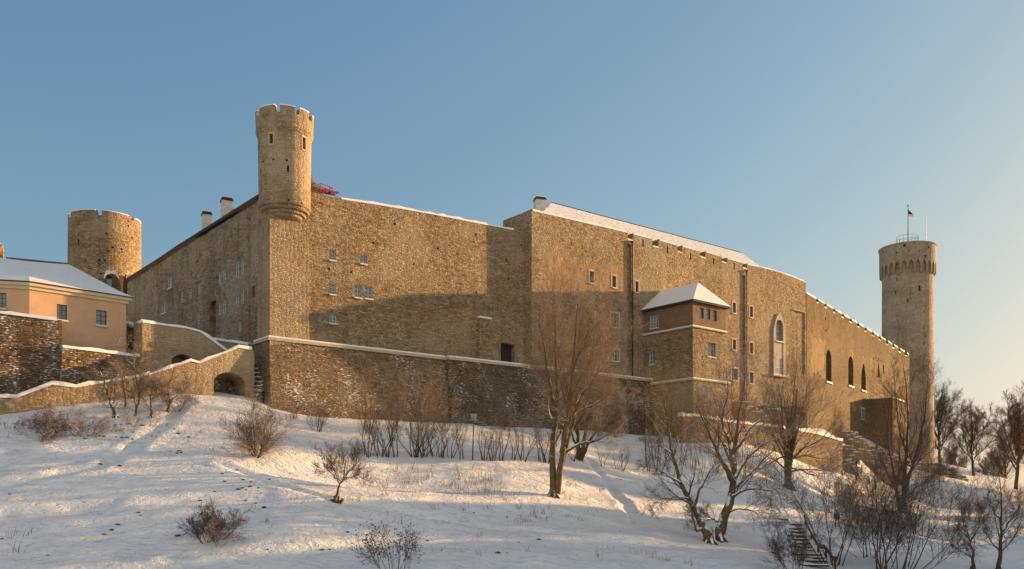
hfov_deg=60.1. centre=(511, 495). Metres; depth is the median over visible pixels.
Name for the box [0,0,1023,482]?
sky
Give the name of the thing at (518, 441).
hedge shrub
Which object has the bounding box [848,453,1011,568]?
bare shrub
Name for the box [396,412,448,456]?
hedge shrub
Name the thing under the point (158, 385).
tree
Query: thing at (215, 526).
bare shrub
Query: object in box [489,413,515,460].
hedge shrub
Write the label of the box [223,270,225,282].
window
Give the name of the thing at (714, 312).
window
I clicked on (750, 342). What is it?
window
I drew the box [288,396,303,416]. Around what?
bare shrub
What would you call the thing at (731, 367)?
window
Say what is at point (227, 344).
retaining wall
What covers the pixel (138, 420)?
bare shrub
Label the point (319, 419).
bare shrub
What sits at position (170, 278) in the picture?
window
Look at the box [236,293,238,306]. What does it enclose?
window
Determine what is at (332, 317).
window
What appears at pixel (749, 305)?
window
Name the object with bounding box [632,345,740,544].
bare tree
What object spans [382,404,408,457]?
hedge shrub
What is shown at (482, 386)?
battered wall
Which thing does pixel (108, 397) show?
tree
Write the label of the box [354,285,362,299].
window
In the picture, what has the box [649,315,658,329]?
window
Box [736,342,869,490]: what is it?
bare tree
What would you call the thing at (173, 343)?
retaining wall
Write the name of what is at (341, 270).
castle range
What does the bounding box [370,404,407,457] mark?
hedge shrub
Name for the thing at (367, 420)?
hedge shrub
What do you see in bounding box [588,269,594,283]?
window
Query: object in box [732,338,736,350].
window
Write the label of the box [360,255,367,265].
window
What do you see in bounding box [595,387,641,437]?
bare shrub
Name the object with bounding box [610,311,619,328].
window
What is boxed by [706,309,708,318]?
window
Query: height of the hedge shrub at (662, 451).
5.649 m
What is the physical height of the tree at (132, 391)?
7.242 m
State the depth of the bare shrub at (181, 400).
71.65 m
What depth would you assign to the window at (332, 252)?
86.10 m
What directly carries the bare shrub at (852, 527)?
on the ground at (159, 485)
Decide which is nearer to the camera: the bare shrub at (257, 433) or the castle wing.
the bare shrub at (257, 433)
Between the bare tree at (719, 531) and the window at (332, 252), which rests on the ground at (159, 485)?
the bare tree at (719, 531)
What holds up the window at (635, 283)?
in the castle range at (769, 304)
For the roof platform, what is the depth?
85.79 m
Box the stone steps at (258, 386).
[254,365,263,402]
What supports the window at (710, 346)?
in the bay annex
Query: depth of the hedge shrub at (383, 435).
74.83 m
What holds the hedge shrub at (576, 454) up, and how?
on the ground at (159, 485)
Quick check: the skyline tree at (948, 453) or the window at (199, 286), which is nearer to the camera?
the window at (199, 286)
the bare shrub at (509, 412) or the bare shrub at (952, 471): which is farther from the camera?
the bare shrub at (952, 471)
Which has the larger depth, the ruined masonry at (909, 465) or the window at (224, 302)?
the ruined masonry at (909, 465)
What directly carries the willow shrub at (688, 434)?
on the ground at (159, 485)
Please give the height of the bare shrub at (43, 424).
3.018 m
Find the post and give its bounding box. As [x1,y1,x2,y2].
[643,383,646,461]
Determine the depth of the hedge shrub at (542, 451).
83.15 m
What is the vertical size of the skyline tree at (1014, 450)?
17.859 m
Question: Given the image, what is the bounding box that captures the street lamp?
[469,410,477,459]
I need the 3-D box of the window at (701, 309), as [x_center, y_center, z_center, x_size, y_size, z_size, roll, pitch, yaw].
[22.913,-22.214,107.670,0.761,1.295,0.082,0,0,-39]
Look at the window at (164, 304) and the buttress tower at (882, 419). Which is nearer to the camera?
the window at (164, 304)
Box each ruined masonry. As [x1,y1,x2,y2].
[731,401,806,427]
[835,431,871,474]
[869,446,943,487]
[924,462,967,481]
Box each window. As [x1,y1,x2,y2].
[0,293,6,309]
[57,304,68,321]
[95,310,107,327]
[161,301,166,314]
[167,276,171,290]
[198,284,200,294]
[219,272,221,284]
[219,302,221,314]
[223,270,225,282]
[223,300,225,312]
[236,262,238,276]
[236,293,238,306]
[328,313,337,324]
[329,249,336,261]
[329,284,336,295]
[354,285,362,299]
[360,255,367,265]
[364,286,373,300]
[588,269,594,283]
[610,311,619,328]
[611,273,616,288]
[612,347,619,362]
[634,279,639,293]
[648,350,654,365]
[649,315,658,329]
[700,308,702,318]
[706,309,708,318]
[708,343,715,358]
[713,311,715,320]
[731,367,738,381]
[732,301,736,314]
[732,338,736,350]
[749,305,753,318]
[749,341,753,354]
[749,371,753,384]
[771,314,788,377]
[776,358,781,373]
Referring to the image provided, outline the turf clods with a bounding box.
[0,423,949,557]
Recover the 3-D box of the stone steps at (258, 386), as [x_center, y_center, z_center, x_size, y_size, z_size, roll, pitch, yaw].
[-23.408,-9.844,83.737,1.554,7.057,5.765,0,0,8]
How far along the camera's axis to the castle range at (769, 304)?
113.35 m
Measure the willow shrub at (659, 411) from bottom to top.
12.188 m
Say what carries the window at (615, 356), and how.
in the castle range at (769, 304)
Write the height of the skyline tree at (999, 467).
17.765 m
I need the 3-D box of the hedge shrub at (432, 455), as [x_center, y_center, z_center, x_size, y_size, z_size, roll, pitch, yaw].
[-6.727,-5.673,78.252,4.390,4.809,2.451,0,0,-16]
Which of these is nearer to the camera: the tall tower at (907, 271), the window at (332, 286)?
the window at (332, 286)
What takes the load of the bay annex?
on the ground at (159, 485)
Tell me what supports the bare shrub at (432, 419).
on the ground at (159, 485)
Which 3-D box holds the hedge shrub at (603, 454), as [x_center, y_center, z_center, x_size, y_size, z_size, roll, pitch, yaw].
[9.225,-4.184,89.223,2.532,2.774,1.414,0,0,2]
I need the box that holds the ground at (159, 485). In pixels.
[0,392,1023,568]
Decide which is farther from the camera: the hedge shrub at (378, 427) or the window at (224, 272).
the window at (224, 272)
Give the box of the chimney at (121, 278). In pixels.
[119,276,126,291]
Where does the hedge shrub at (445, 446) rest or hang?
on the ground at (159, 485)
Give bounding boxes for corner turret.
[255,104,313,220]
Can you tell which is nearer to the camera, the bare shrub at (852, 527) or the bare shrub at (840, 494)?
the bare shrub at (852, 527)
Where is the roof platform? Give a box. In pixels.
[316,183,338,195]
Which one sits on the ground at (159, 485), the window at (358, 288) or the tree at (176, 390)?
the tree at (176, 390)
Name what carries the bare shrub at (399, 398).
on the ground at (159, 485)
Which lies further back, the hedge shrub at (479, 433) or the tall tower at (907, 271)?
the tall tower at (907, 271)
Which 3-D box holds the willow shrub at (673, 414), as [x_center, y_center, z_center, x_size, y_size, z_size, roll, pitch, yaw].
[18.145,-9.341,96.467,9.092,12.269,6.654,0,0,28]
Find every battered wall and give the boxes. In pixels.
[253,335,449,422]
[445,355,654,435]
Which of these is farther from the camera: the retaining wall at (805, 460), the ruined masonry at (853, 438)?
the ruined masonry at (853, 438)
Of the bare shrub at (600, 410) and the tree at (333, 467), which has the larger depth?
the bare shrub at (600, 410)
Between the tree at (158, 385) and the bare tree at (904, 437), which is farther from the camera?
the bare tree at (904, 437)
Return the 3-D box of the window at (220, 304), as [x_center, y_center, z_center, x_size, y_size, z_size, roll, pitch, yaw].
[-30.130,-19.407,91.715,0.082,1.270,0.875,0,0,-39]
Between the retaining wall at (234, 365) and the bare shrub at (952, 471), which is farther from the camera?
the bare shrub at (952, 471)
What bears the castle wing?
on the ground at (159, 485)
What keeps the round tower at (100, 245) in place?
on the ground at (159, 485)
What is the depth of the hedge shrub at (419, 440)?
77.23 m
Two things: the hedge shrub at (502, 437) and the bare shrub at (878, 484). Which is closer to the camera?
the hedge shrub at (502, 437)
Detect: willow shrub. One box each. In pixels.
[633,362,715,465]
[634,352,687,460]
[667,393,710,469]
[673,391,745,470]
[724,372,783,471]
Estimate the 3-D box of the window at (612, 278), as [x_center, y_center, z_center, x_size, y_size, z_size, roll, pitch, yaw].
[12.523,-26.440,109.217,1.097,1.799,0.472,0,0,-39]
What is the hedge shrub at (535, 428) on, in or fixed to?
on the ground at (159, 485)
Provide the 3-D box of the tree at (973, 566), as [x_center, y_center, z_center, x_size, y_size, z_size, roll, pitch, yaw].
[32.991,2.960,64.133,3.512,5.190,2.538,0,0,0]
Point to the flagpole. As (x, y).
(910, 214)
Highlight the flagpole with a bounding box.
[907,205,913,240]
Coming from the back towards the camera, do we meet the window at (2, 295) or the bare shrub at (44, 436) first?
the window at (2, 295)
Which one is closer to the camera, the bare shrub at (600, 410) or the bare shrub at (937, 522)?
the bare shrub at (937, 522)
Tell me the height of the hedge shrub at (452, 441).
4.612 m
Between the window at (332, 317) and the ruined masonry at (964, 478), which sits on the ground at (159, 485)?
the ruined masonry at (964, 478)
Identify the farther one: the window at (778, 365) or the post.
the window at (778, 365)
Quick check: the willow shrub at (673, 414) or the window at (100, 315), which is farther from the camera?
the willow shrub at (673, 414)
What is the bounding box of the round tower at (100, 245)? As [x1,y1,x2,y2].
[68,209,140,281]
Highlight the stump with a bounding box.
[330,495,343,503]
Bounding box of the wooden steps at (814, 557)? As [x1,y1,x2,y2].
[786,515,836,568]
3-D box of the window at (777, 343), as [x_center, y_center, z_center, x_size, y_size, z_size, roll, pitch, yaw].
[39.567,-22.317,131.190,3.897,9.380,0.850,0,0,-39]
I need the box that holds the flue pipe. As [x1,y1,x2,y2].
[123,274,126,314]
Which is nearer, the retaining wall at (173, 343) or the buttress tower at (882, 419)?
the retaining wall at (173, 343)
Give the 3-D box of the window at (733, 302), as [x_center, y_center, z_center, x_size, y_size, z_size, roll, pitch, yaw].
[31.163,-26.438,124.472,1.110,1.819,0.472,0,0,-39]
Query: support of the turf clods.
on the ground at (159, 485)
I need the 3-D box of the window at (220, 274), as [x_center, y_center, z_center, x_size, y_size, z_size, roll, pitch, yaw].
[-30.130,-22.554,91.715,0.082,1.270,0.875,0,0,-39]
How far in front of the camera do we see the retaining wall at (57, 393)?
69.49 m
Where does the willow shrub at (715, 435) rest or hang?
on the ground at (159, 485)
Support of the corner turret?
attached to the castle range at (341, 270)
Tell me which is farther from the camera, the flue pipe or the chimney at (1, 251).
the chimney at (1, 251)
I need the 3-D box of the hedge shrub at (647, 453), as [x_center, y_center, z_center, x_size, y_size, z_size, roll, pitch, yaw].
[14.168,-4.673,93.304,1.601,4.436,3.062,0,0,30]
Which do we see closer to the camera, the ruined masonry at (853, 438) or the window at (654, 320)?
the window at (654, 320)
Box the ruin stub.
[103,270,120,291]
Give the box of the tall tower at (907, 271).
[878,234,937,462]
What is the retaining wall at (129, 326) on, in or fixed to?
on the ground at (159, 485)
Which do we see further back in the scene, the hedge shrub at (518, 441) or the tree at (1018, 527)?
the hedge shrub at (518, 441)
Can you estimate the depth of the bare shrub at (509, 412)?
94.57 m
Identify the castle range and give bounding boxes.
[126,175,524,363]
[502,195,805,418]
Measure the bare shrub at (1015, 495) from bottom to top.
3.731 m
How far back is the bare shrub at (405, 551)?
46.26 m
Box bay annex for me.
[641,283,730,437]
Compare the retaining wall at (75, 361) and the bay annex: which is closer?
the retaining wall at (75, 361)
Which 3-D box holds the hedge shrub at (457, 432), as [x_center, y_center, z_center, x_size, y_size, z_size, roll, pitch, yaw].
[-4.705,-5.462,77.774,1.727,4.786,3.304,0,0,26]
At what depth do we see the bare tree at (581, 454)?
88.66 m
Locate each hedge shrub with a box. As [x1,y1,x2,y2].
[357,406,381,457]
[359,408,401,456]
[368,404,388,457]
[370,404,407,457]
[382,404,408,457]
[389,409,440,457]
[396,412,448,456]
[403,407,441,457]
[416,410,457,456]
[430,409,460,457]
[439,412,470,457]
[449,409,472,458]
[474,416,496,460]
[485,412,511,460]
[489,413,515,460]
[502,416,530,460]
[506,416,543,461]
[528,412,562,462]
[529,417,560,461]
[568,438,581,461]
[594,443,615,465]
[611,445,631,468]
[619,449,629,470]
[637,437,656,471]
[645,424,683,473]
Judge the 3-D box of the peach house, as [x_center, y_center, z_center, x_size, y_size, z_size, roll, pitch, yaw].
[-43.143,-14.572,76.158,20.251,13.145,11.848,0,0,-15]
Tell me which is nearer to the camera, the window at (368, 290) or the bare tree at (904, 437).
the window at (368, 290)
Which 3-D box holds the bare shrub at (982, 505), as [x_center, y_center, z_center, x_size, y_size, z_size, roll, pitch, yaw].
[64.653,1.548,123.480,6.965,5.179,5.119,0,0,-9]
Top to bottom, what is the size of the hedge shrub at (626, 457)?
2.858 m
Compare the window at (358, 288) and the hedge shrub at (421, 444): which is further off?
the window at (358, 288)
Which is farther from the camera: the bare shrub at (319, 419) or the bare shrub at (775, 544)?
the bare shrub at (319, 419)
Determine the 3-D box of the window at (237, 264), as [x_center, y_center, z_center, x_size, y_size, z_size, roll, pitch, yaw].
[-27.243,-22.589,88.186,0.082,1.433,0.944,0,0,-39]
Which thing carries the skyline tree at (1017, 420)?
on the ground at (159, 485)
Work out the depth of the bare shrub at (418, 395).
84.73 m
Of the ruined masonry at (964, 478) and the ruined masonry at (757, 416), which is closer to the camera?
the ruined masonry at (757, 416)
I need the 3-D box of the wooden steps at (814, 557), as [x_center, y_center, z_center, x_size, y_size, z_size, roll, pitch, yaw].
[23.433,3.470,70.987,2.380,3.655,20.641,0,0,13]
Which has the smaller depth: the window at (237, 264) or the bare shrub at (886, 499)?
the bare shrub at (886, 499)
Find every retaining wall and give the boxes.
[0,311,61,393]
[0,371,149,414]
[60,345,139,383]
[126,319,153,370]
[134,320,227,378]
[151,345,253,398]
[213,337,253,350]
[676,413,842,474]
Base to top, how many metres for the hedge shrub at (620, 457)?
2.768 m
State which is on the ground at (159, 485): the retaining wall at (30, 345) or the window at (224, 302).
the retaining wall at (30, 345)
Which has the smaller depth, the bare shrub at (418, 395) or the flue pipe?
the flue pipe
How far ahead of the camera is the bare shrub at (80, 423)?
63.27 m
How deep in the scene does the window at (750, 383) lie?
127.19 m
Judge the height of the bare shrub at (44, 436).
3.878 m
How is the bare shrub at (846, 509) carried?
on the ground at (159, 485)
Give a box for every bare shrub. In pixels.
[12,404,71,436]
[20,402,107,444]
[49,414,123,438]
[106,407,163,426]
[156,385,202,411]
[174,502,241,543]
[186,496,255,550]
[217,392,301,459]
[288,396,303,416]
[303,405,329,431]
[338,360,402,433]
[341,511,426,568]
[375,388,409,430]
[389,360,456,430]
[421,388,462,431]
[492,402,516,429]
[580,393,617,433]
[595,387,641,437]
[728,437,910,566]
[758,520,822,568]
[801,484,907,557]
[824,427,958,568]
[824,476,859,518]
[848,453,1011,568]
[851,456,902,496]
[893,443,947,495]
[931,463,959,482]
[954,490,1006,521]
[988,483,1023,503]
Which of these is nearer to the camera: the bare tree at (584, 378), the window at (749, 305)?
the bare tree at (584, 378)
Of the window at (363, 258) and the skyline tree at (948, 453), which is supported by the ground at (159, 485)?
the skyline tree at (948, 453)
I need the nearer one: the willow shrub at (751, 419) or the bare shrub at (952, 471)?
the willow shrub at (751, 419)
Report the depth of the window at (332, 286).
86.10 m
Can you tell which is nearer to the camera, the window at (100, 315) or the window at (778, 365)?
the window at (100, 315)
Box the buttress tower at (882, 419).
[866,397,904,455]
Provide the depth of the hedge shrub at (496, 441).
78.42 m
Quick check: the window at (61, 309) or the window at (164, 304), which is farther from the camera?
the window at (164, 304)
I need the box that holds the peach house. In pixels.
[0,257,133,352]
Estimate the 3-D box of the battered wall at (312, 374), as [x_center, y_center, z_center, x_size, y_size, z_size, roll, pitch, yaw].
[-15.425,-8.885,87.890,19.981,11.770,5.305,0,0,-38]
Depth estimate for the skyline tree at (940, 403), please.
204.03 m
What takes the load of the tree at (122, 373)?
on the ground at (159, 485)
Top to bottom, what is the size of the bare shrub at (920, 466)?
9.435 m
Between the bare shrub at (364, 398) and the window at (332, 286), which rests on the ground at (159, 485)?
the bare shrub at (364, 398)
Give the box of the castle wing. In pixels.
[806,292,908,452]
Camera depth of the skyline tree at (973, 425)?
184.71 m
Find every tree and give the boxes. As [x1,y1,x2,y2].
[80,361,136,417]
[103,359,140,406]
[106,331,166,416]
[131,361,172,417]
[146,362,198,412]
[311,433,377,499]
[500,242,648,498]
[540,339,643,460]
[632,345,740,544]
[676,329,809,542]
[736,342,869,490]
[845,330,964,513]
[934,378,970,459]
[936,436,970,467]
[940,502,995,568]
[943,397,1011,475]
[971,446,1023,568]
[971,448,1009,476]
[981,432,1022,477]
[982,380,1023,489]
[1000,422,1023,463]
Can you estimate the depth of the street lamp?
77.95 m
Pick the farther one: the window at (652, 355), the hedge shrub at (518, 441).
the window at (652, 355)
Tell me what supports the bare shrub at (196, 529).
on the ground at (159, 485)
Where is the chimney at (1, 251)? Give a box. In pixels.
[0,243,3,257]

